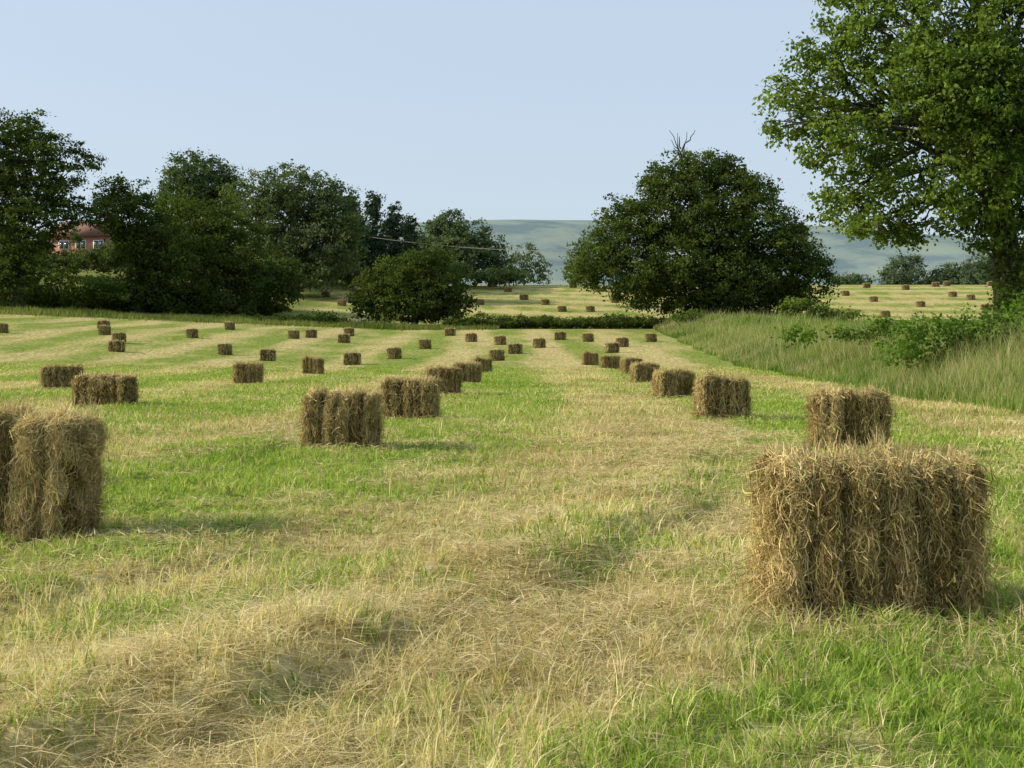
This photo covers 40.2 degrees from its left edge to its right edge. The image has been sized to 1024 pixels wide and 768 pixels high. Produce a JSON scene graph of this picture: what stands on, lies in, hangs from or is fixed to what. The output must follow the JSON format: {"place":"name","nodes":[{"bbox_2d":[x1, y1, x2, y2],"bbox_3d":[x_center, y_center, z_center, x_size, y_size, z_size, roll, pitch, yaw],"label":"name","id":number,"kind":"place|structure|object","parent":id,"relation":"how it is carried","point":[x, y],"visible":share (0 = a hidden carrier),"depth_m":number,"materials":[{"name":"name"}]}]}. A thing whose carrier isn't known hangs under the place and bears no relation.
{"place":"outdoors","nodes":[
{"label":"outdoors","id":0,"kind":"place"},
{"bbox_2d":[0,220,1022,284],"bbox_3d":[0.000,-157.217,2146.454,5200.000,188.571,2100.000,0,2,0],"label":"distant hills","id":1,"kind":"structure","parent":0,"point":[549,239],"depth_m":1794.62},
{"bbox_2d":[0,267,1023,767],"bbox_3d":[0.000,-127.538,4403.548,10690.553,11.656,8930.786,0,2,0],"label":"field ground","id":2,"kind":"structure","parent":0,"point":[30,339],"depth_m":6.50,"materials":[{"name":"plant"}]},
{"bbox_2d":[0,322,8,332],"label":"hay bale","id":3,"kind":"object","parent":2,"relation":"on","point":[4,328],"visible":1,"depth_m":72.36,"materials":[{"name":"plant"}]},
{"bbox_2d":[0,390,116,544],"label":"hay bale","id":4,"kind":"object","parent":2,"relation":"on","point":[51,463],"visible":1,"depth_m":6.43,"materials":[{"name":"plant"}]},
{"bbox_2d":[37,362,84,388],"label":"hay bale","id":5,"kind":"object","parent":2,"relation":"on","point":[57,375],"visible":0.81,"depth_m":29.15,"materials":[{"name":"plant"}]},
{"bbox_2d":[0,107,125,307],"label":"oak tree","id":6,"kind":"object","parent":2,"relation":"on","point":[16,248],"visible":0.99,"depth_m":109.96,"materials":[{"name":"green plant"}]},
{"bbox_2d":[35,220,128,276],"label":"garden shrubs","id":7,"kind":"object","parent":2,"relation":"on","point":[85,259],"visible":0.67,"depth_m":148.95,"materials":[{"name":"green plant"}]},
{"bbox_2d":[40,236,126,269],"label":"walls","id":8,"kind":"structure","parent":2,"relation":"on","point":[89,241],"depth_m":175.81,"materials":[{"name":"red brick"}]},
{"bbox_2d":[48,220,109,236],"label":"roof","id":9,"kind":"structure","parent":8,"relation":"on","point":[85,230],"depth_m":176.54,"materials":[{"name":"tile"}]},
{"bbox_2d":[97,319,109,327],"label":"hay bale","id":10,"kind":"object","parent":2,"relation":"on","point":[103,322],"visible":0.64,"depth_m":80.65,"materials":[{"name":"plant"}]},
{"bbox_2d":[97,324,110,334],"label":"hay bale","id":11,"kind":"object","parent":2,"relation":"on","point":[105,329],"visible":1,"depth_m":74.41,"materials":[{"name":"plant"}]},
{"bbox_2d":[67,368,141,406],"bbox_3d":[-5.859,0.053,20.133,1.107,0.572,0.698,0,2,10],"label":"hay bale","id":12,"kind":"object","parent":2,"relation":"on","point":[108,388],"visible":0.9,"depth_m":19.94,"materials":[{"name":"plant"}]},
{"bbox_2d":[68,273,142,305],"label":"light shrub","id":13,"kind":"object","parent":2,"relation":"on","point":[92,284],"visible":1,"depth_m":112.97,"materials":[{"name":"green plant"}]},
{"bbox_2d":[107,339,125,351],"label":"hay bale","id":14,"kind":"object","parent":2,"relation":"on","point":[115,345],"visible":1,"depth_m":61.39,"materials":[{"name":"plant"}]},
{"bbox_2d":[111,331,126,341],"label":"hay bale","id":15,"kind":"object","parent":2,"relation":"on","point":[119,336],"visible":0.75,"depth_m":68.08,"materials":[{"name":"plant"}]},
{"bbox_2d":[82,171,209,314],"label":"oak tree","id":16,"kind":"object","parent":2,"relation":"on","point":[142,257],"visible":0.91,"depth_m":114.51,"materials":[{"name":"green plant"}]},
{"bbox_2d":[0,251,310,315],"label":"woodland understorey","id":17,"kind":"object","parent":2,"relation":"on","point":[66,297],"visible":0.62,"depth_m":117.00,"materials":[{"name":"green plant"}]},
{"bbox_2d":[185,328,198,337],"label":"hay bale","id":18,"kind":"object","parent":2,"relation":"on","point":[192,333],"visible":1,"depth_m":75.29,"materials":[{"name":"plant"}]},
{"bbox_2d":[148,147,255,279],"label":"oak tree","id":19,"kind":"object","parent":2,"relation":"on","point":[203,176],"visible":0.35,"depth_m":147.62,"materials":[{"name":"green plant"}]},
{"bbox_2d":[150,180,286,310],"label":"oak tree","id":20,"kind":"object","parent":2,"relation":"on","point":[217,265],"visible":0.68,"depth_m":120.58,"materials":[{"name":"green plant"}]},
{"bbox_2d":[216,342,232,354],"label":"hay bale","id":21,"kind":"object","parent":2,"relation":"on","point":[225,348],"visible":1,"depth_m":62.00,"materials":[{"name":"plant"}]},
{"bbox_2d":[224,321,235,329],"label":"hay bale","id":22,"kind":"object","parent":2,"relation":"on","point":[228,325],"visible":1,"depth_m":86.49,"materials":[{"name":"plant"}]},
{"bbox_2d":[231,360,264,383],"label":"hay bale","id":23,"kind":"object","parent":2,"relation":"on","point":[246,373],"visible":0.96,"depth_m":32.22,"materials":[{"name":"plant"}]},
{"bbox_2d":[0,304,498,330],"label":"rough grass verge","id":24,"kind":"structure","parent":2,"relation":"on","point":[86,313],"depth_m":100.21,"materials":[{"name":"green plant"}]},
{"bbox_2d":[162,309,365,323],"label":"hedgerow","id":25,"kind":"object","parent":2,"relation":"on","point":[330,318],"visible":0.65,"depth_m":105.22,"materials":[{"name":"green plant"}]},
{"bbox_2d":[2,236,531,286],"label":"woodland understorey","id":26,"kind":"object","parent":2,"relation":"on","point":[504,276],"visible":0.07,"depth_m":157.88,"materials":[{"name":"green plant"}]},
{"bbox_2d":[259,347,276,360],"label":"hay bale","id":27,"kind":"object","parent":2,"relation":"on","point":[266,354],"visible":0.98,"depth_m":57.62,"materials":[{"name":"plant"}]},
{"bbox_2d":[287,329,299,338],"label":"hay bale","id":28,"kind":"object","parent":2,"relation":"on","point":[293,334],"visible":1,"depth_m":78.87,"materials":[{"name":"plant"}]},
{"bbox_2d":[216,159,372,296],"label":"sycamore tree","id":29,"kind":"object","parent":2,"relation":"on","point":[317,213],"visible":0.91,"depth_m":138.06,"materials":[{"name":"green plant"}]},
{"bbox_2d":[304,328,317,337],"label":"hay bale","id":30,"kind":"object","parent":2,"relation":"on","point":[310,333],"visible":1,"depth_m":80.93,"materials":[{"name":"plant"}]},
{"bbox_2d":[300,355,325,373],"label":"hay bale","id":31,"kind":"object","parent":2,"relation":"on","point":[312,365],"visible":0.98,"depth_m":42.43,"materials":[{"name":"plant"}]},
{"bbox_2d":[321,291,330,296],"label":"hay bale","id":32,"kind":"object","parent":2,"relation":"on","point":[327,294],"visible":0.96,"depth_m":140.87,"materials":[{"name":"plant"}]},
{"bbox_2d":[337,300,346,305],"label":"hay bale","id":33,"kind":"object","parent":2,"relation":"on","point":[341,303],"visible":0.96,"depth_m":132.07,"materials":[{"name":"plant"}]},
{"bbox_2d":[294,379,389,448],"bbox_3d":[-1.480,0.253,12.176,0.854,0.604,0.654,0,2,3],"label":"hay bale","id":34,"kind":"object","parent":2,"relation":"on","point":[337,415],"visible":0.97,"depth_m":11.98,"materials":[{"name":"plant"}]},
{"bbox_2d":[337,333,350,342],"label":"hay bale","id":35,"kind":"object","parent":2,"relation":"on","point":[344,338],"visible":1,"depth_m":76.95,"materials":[{"name":"plant"}]},
{"bbox_2d":[343,327,353,335],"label":"hay bale","id":36,"kind":"object","parent":2,"relation":"on","point":[350,330],"visible":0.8,"depth_m":85.57,"materials":[{"name":"plant"}]},
{"bbox_2d":[342,351,362,364],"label":"hay bale","id":37,"kind":"object","parent":2,"relation":"on","point":[352,358],"visible":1,"depth_m":55.15,"materials":[{"name":"plant"}]},
{"bbox_2d":[338,195,374,290],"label":"cypress tree","id":38,"kind":"object","parent":2,"relation":"on","point":[349,278],"visible":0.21,"depth_m":149.22,"materials":[{"name":"green plant"}]},
{"bbox_2d":[358,188,394,282],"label":"cypress tree","id":39,"kind":"object","parent":2,"relation":"on","point":[377,248],"visible":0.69,"depth_m":151.01,"materials":[{"name":"green plant"}]},
{"bbox_2d":[385,346,402,358],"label":"hay bale","id":40,"kind":"object","parent":2,"relation":"on","point":[395,352],"visible":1,"depth_m":61.00,"materials":[{"name":"plant"}]},
{"bbox_2d":[381,200,413,288],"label":"cypress tree","id":41,"kind":"object","parent":2,"relation":"on","point":[392,218],"visible":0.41,"depth_m":152.94,"materials":[{"name":"green plant"}]},
{"bbox_2d":[342,243,481,324],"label":"hawthorn tree","id":42,"kind":"object","parent":2,"relation":"on","point":[438,298],"visible":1,"depth_m":110.64,"materials":[{"name":"green plant"}]},
{"bbox_2d":[379,371,445,419],"bbox_3d":[-1.214,0.137,16.705,0.873,0.583,0.679,0,2,8],"label":"hay bale","id":43,"kind":"object","parent":2,"relation":"on","point":[404,396],"visible":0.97,"depth_m":16.51,"materials":[{"name":"plant"}]},
{"bbox_2d":[402,213,425,283],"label":"cypress tree","id":44,"kind":"object","parent":2,"relation":"on","point":[411,227],"visible":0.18,"depth_m":155.23,"materials":[{"name":"green plant"}]},
{"bbox_2d":[418,338,431,348],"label":"hay bale","id":45,"kind":"object","parent":2,"relation":"on","point":[424,343],"visible":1,"depth_m":71.07,"materials":[{"name":"plant"}]},
{"bbox_2d":[422,362,464,394],"bbox_3d":[-1.250,-0.098,25.272,0.857,0.607,0.634,0,2,-8],"label":"hay bale","id":46,"kind":"object","parent":2,"relation":"on","point":[451,378],"visible":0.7,"depth_m":25.09,"materials":[{"name":"plant"}]},
{"bbox_2d":[444,328,455,335],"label":"hay bale","id":47,"kind":"object","parent":2,"relation":"on","point":[450,332],"visible":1,"depth_m":87.92,"materials":[{"name":"plant"}]},
{"bbox_2d":[414,207,519,285],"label":"oak tree","id":48,"kind":"object","parent":2,"relation":"on","point":[442,229],"visible":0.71,"depth_m":163.43,"materials":[{"name":"green plant"}]},
{"bbox_2d":[451,359,483,382],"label":"hay bale","id":49,"kind":"object","parent":2,"relation":"on","point":[472,372],"visible":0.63,"depth_m":33.70,"materials":[{"name":"plant"}]},
{"bbox_2d":[464,332,477,341],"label":"hay bale","id":50,"kind":"object","parent":2,"relation":"on","point":[470,337],"visible":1,"depth_m":79.30,"materials":[{"name":"plant"}]},
{"bbox_2d":[475,299,484,304],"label":"hay bale","id":51,"kind":"object","parent":2,"relation":"on","point":[480,301],"visible":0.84,"depth_m":137.29,"materials":[{"name":"plant"}]},
{"bbox_2d":[471,355,492,371],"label":"hay bale","id":52,"kind":"object","parent":2,"relation":"on","point":[487,364],"visible":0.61,"depth_m":46.05,"materials":[{"name":"plant"}]},
{"bbox_2d":[488,348,505,360],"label":"hay bale","id":53,"kind":"object","parent":2,"relation":"on","point":[497,354],"visible":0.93,"depth_m":59.14,"materials":[{"name":"plant"}]},
{"bbox_2d":[494,335,506,344],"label":"hay bale","id":54,"kind":"object","parent":2,"relation":"on","point":[499,340],"visible":1,"depth_m":75.46,"materials":[{"name":"plant"}]},
{"bbox_2d":[504,286,511,291],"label":"hay bale","id":55,"kind":"object","parent":2,"relation":"on","point":[507,289],"visible":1,"depth_m":153.67,"materials":[{"name":"plant"}]},
{"bbox_2d":[0,386,1023,767],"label":"loose hay","id":56,"kind":"object","parent":2,"relation":"on","point":[510,542],"visible":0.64,"depth_m":4.46,"materials":[{"name":"plant"}]},
{"bbox_2d":[507,342,522,353],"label":"hay bale","id":57,"kind":"object","parent":2,"relation":"on","point":[515,348],"visible":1,"depth_m":66.34,"materials":[{"name":"plant"}]},
{"bbox_2d":[519,294,528,299],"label":"hay bale","id":58,"kind":"object","parent":2,"relation":"on","point":[524,297],"visible":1,"depth_m":143.01,"materials":[{"name":"plant"}]},
{"bbox_2d":[508,242,552,284],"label":"birch tree","id":59,"kind":"object","parent":2,"relation":"on","point":[542,276],"visible":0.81,"depth_m":169.52,"materials":[{"name":"green plant"}]},
{"bbox_2d":[532,337,546,347],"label":"hay bale","id":60,"kind":"object","parent":2,"relation":"on","point":[539,342],"visible":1,"depth_m":72.29,"materials":[{"name":"plant"}]},
{"bbox_2d":[540,299,549,304],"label":"hay bale","id":61,"kind":"object","parent":2,"relation":"on","point":[545,302],"visible":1,"depth_m":137.27,"materials":[{"name":"plant"}]},
{"bbox_2d":[440,311,669,328],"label":"hedgerow","id":62,"kind":"object","parent":2,"relation":"on","point":[615,321],"visible":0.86,"depth_m":108.42,"materials":[{"name":"green plant"}]},
{"bbox_2d":[553,331,566,339],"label":"hay bale","id":63,"kind":"object","parent":2,"relation":"on","point":[560,335],"visible":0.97,"depth_m":81.98,"materials":[{"name":"plant"}]},
{"bbox_2d":[557,305,566,311],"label":"hay bale","id":64,"kind":"object","parent":2,"relation":"on","point":[561,308],"visible":1,"depth_m":129.84,"materials":[{"name":"plant"}]},
{"bbox_2d":[556,236,608,287],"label":"tree","id":65,"kind":"object","parent":2,"relation":"on","point":[576,248],"visible":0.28,"depth_m":134.22,"materials":[{"name":"green plant"}]},
{"bbox_2d":[582,332,593,341],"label":"hay bale","id":66,"kind":"object","parent":2,"relation":"on","point":[587,337],"visible":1,"depth_m":79.29,"materials":[{"name":"plant"}]},
{"bbox_2d":[585,305,594,311],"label":"hay bale","id":67,"kind":"object","parent":2,"relation":"on","point":[590,308],"visible":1,"depth_m":129.82,"materials":[{"name":"plant"}]},
{"bbox_2d":[581,350,599,364],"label":"hay bale","id":68,"kind":"object","parent":2,"relation":"on","point":[589,358],"visible":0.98,"depth_m":54.67,"materials":[{"name":"plant"}]},
{"bbox_2d":[599,354,620,368],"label":"hay bale","id":69,"kind":"object","parent":2,"relation":"on","point":[609,361],"visible":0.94,"depth_m":50.49,"materials":[{"name":"plant"}]},
{"bbox_2d":[604,341,619,352],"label":"hay bale","id":70,"kind":"object","parent":2,"relation":"on","point":[612,347],"visible":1,"depth_m":67.22,"materials":[{"name":"plant"}]},
{"bbox_2d":[616,336,628,346],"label":"hay bale","id":71,"kind":"object","parent":2,"relation":"on","point":[622,341],"visible":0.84,"depth_m":73.40,"materials":[{"name":"plant"}]},
{"bbox_2d":[619,356,641,373],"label":"hay bale","id":72,"kind":"object","parent":2,"relation":"on","point":[625,363],"visible":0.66,"depth_m":44.08,"materials":[{"name":"plant"}]},
{"bbox_2d":[627,361,659,382],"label":"hay bale","id":73,"kind":"object","parent":2,"relation":"on","point":[639,371],"visible":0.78,"depth_m":33.66,"materials":[{"name":"plant"}]},
{"bbox_2d":[645,332,656,341],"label":"hay bale","id":74,"kind":"object","parent":2,"relation":"on","point":[651,337],"visible":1,"depth_m":79.56,"materials":[{"name":"plant"}]},
{"bbox_2d":[649,365,696,397],"bbox_3d":[2.791,-0.052,24.153,0.886,0.590,0.634,0,2,-16],"label":"hay bale","id":75,"kind":"object","parent":2,"relation":"on","point":[672,381],"visible":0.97,"depth_m":23.98,"materials":[{"name":"plant"}]},
{"bbox_2d":[560,130,840,321],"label":"oak tree","id":76,"kind":"object","parent":2,"relation":"on","point":[716,282],"visible":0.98,"depth_m":97.99,"materials":[{"name":"green plant"}]},
{"bbox_2d":[686,367,755,418],"bbox_3d":[2.529,0.083,16.747,0.839,0.658,0.662,0,2,-8],"label":"hay bale","id":77,"kind":"object","parent":2,"relation":"on","point":[718,394],"visible":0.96,"depth_m":16.54,"materials":[{"name":"plant"}]},
{"bbox_2d":[668,296,868,324],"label":"hawthorn bush","id":78,"kind":"object","parent":2,"relation":"on","point":[804,305],"visible":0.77,"depth_m":91.62,"materials":[{"name":"green plant"}]},
{"bbox_2d":[653,301,1023,413],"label":"tall grass","id":79,"kind":"structure","parent":2,"relation":"on","point":[989,377],"depth_m":35.65,"materials":[{"name":"green plant"}]},
{"bbox_2d":[841,290,849,295],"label":"hay bale","id":80,"kind":"object","parent":2,"relation":"on","point":[845,292],"visible":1,"depth_m":148.02,"materials":[{"name":"plant"}]},
{"bbox_2d":[800,377,900,449],"bbox_3d":[2.758,0.228,11.518,0.818,0.629,0.653,0,2,-1],"label":"hay bale","id":81,"kind":"object","parent":2,"relation":"on","point":[859,416],"visible":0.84,"depth_m":11.33,"materials":[{"name":"plant"}]},
{"bbox_2d":[770,311,930,348],"bbox_3d":[9.794,-1.546,39.960,4.812,1.098,1.786,0,2,0],"label":"bramble bush","id":82,"kind":"object","parent":2,"relation":"on","point":[880,324],"visible":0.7,"depth_m":39.89,"materials":[{"name":"green plant"}]},
{"bbox_2d":[862,283,870,287],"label":"hay bale","id":83,"kind":"object","parent":2,"relation":"on","point":[866,285],"visible":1,"depth_m":160.95,"materials":[{"name":"plant"}]},
{"bbox_2d":[728,426,1009,623],"bbox_3d":[1.200,0.451,4.728,0.925,0.610,0.709,0,2,-2],"label":"hay bale","id":84,"kind":"object","parent":2,"relation":"on","point":[876,525],"visible":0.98,"depth_m":4.55,"materials":[{"name":"plant"}]},
{"bbox_2d":[869,296,877,301],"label":"hay bale","id":85,"kind":"object","parent":2,"relation":"on","point":[873,298],"visible":1,"depth_m":140.69,"materials":[{"name":"plant"}]},
{"bbox_2d":[880,310,890,316],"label":"hay bale","id":86,"kind":"object","parent":2,"relation":"on","point":[883,313],"visible":0.96,"depth_m":124.38,"materials":[{"name":"plant"}]},
{"bbox_2d":[752,0,1023,329],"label":"ivy clad ash tree","id":87,"kind":"object","parent":2,"relation":"on","point":[959,90],"visible":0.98,"depth_m":33.86,"materials":[{"name":"green plant"}]},
{"bbox_2d":[901,285,909,289],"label":"hay bale","id":88,"kind":"object","parent":2,"relation":"on","point":[904,287],"visible":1,"depth_m":157.01,"materials":[{"name":"plant"}]},
{"bbox_2d":[915,301,925,306],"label":"hay bale","id":89,"kind":"object","parent":2,"relation":"on","point":[920,303],"visible":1,"depth_m":135.08,"materials":[{"name":"plant"}]},
{"bbox_2d":[830,253,1023,284],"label":"distant trees","id":90,"kind":"object","parent":2,"relation":"on","point":[966,273],"visible":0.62,"depth_m":228.14,"materials":[{"name":"green plant"}]},
{"bbox_2d":[931,282,939,286],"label":"hay bale","id":91,"kind":"object","parent":2,"relation":"on","point":[935,284],"visible":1,"depth_m":163.38,"materials":[{"name":"plant"}]},
{"bbox_2d":[869,291,1023,374],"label":"bramble bush","id":92,"kind":"object","parent":2,"relation":"on","point":[948,327],"visible":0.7,"depth_m":25.79,"materials":[{"name":"green plant"}]},
{"bbox_2d":[943,281,950,285],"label":"hay bale","id":93,"kind":"object","parent":2,"relation":"on","point":[946,283],"visible":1,"depth_m":166.22,"materials":[{"name":"plant"}]},
{"bbox_2d":[948,291,957,296],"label":"hay bale","id":94,"kind":"object","parent":2,"relation":"on","point":[952,294],"visible":1,"depth_m":146.74,"materials":[{"name":"plant"}]},
{"bbox_2d":[966,294,974,299],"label":"hay bale","id":95,"kind":"object","parent":2,"relation":"on","point":[970,297],"visible":1,"depth_m":142.98,"materials":[{"name":"plant"}]},
{"bbox_2d":[980,303,990,309],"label":"hay bale","id":96,"kind":"object","parent":2,"relation":"on","point":[982,305],"visible":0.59,"depth_m":131.98,"materials":[{"name":"plant"}]},
{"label":"utility pole","id":97,"kind":"object","parent":2,"relation":"on","visible":0},
{"bbox_2d":[372,237,642,251],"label":"overhead cable","id":98,"kind":"object","parent":97,"relation":"attached to","point":[477,248],"visible":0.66,"depth_m":138.12,"materials":[{"name":"black metal"}]},
{"bbox_2d":[0,0,1023,240],"label":"sky","id":99,"kind":"structure","parent":0,"point":[486,109],"materials":[{"name":"blue"}]},
{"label":"window frame","id":100,"kind":"object","parent":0,"visible":0},
{"bbox_2d":[59,241,63,248],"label":"window pane","id":101,"kind":"object","parent":100,"relation":"attached to","point":[61,245],"visible":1,"depth_m":176.56,"materials":[{"name":"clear glass"}]},
{"bbox_2d":[64,241,67,248],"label":"window pane","id":102,"kind":"object","parent":100,"relation":"attached to","point":[65,244],"visible":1,"depth_m":176.39,"materials":[{"name":"clear glass"}]}
]}

